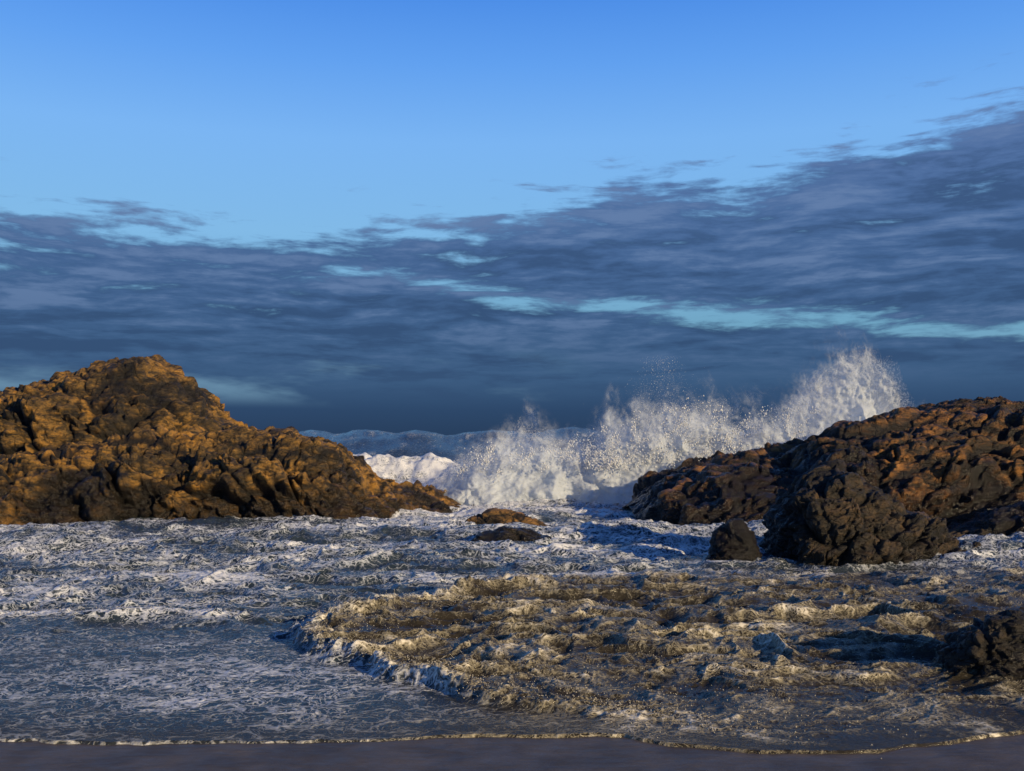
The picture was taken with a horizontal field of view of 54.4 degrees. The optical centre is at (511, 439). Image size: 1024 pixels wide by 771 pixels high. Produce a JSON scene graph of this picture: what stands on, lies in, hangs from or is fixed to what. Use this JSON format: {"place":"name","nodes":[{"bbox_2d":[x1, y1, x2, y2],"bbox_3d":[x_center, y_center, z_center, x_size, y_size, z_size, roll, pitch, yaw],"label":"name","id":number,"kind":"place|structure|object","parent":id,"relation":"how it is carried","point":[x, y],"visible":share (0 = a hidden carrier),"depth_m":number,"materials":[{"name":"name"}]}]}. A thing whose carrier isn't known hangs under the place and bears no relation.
{"place":"outdoors","nodes":[
{"label":"outdoors","id":0,"kind":"place"},
{"bbox_2d":[0,354,257,454],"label":"rocky headland","id":1,"kind":"structure","parent":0,"point":[98,400],"depth_m":37.23,"materials":[{"name":"brown stone"}]},
{"bbox_2d":[0,427,1023,753],"bbox_3d":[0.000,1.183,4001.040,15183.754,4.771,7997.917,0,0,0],"label":"sea","id":2,"kind":"structure","parent":0,"point":[126,669],"depth_m":12.64,"materials":[{"name":"liquid"}]},
{"bbox_2d":[432,347,911,505],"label":"breaking wave","id":3,"kind":"object","parent":2,"relation":"on","point":[614,466],"visible":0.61,"depth_m":39.34,"materials":[{"name":"white liquid"}]},
{"bbox_2d":[0,734,1023,770],"bbox_3d":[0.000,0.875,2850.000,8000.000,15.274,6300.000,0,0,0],"label":"sand beach","id":4,"kind":"structure","parent":0,"point":[603,753],"depth_m":7.80,"materials":[{"name":"grey sand"}]},
{"bbox_2d":[0,424,460,524],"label":"rock shelf","id":5,"kind":"object","parent":4,"relation":"on","point":[196,471],"visible":0.89,"depth_m":31.86,"materials":[{"name":"brown stone"}]},
{"bbox_2d":[466,508,547,525],"bbox_3d":[-0.230,2.540,28.904,3.047,1.120,1.173,0,0,0],"label":"boulder","id":6,"kind":"object","parent":4,"relation":"on","point":[494,516],"visible":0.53,"depth_m":28.71,"materials":[{"name":"brown stone"}]},
{"bbox_2d":[471,526,551,541],"bbox_3d":[-0.006,2.628,24.904,2.537,0.944,0.958,0,0,0],"label":"boulder","id":7,"kind":"object","parent":4,"relation":"on","point":[512,533],"visible":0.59,"depth_m":24.71,"materials":[{"name":"stone"}]},
{"bbox_2d":[705,518,761,560],"bbox_3d":[4.655,2.374,20.931,1.258,1.453,1.014,0,0,0],"label":"boulder","id":8,"kind":"object","parent":4,"relation":"on","point":[732,539],"visible":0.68,"depth_m":20.71,"materials":[{"name":"stone"}]},
{"bbox_2d":[758,459,980,567],"bbox_3d":[8.168,1.764,21.743,5.318,2.673,3.859,0,0,0],"label":"boulder","id":9,"kind":"object","parent":4,"relation":"on","point":[830,513],"visible":0.68,"depth_m":20.75,"materials":[{"name":"stone"}]},
{"bbox_2d":[922,608,1023,678],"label":"boulder","id":10,"kind":"object","parent":4,"relation":"on","point":[989,645],"visible":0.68,"depth_m":10.40,"materials":[{"name":"stone"}]},
{"bbox_2d":[947,501,1023,537],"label":"rock shelf","id":11,"kind":"object","parent":4,"relation":"on","point":[1007,520],"visible":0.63,"depth_m":26.66,"materials":[{"name":"stone"}]},
{"bbox_2d":[0,0,1023,434],"label":"sky","id":12,"kind":"structure","parent":0,"point":[445,217],"materials":[{"name":"blue"}]},
{"bbox_2d":[3,569,1021,758],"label":"foam flecks","id":13,"kind":"object","parent":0,"point":[536,647],"visible":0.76,"depth_m":10.74,"materials":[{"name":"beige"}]},
{"bbox_2d":[622,396,1023,525],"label":"rocky headland","id":14,"kind":"structure","parent":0,"point":[960,460],"depth_m":31.00,"materials":[{"name":"brown stone"}]}
]}

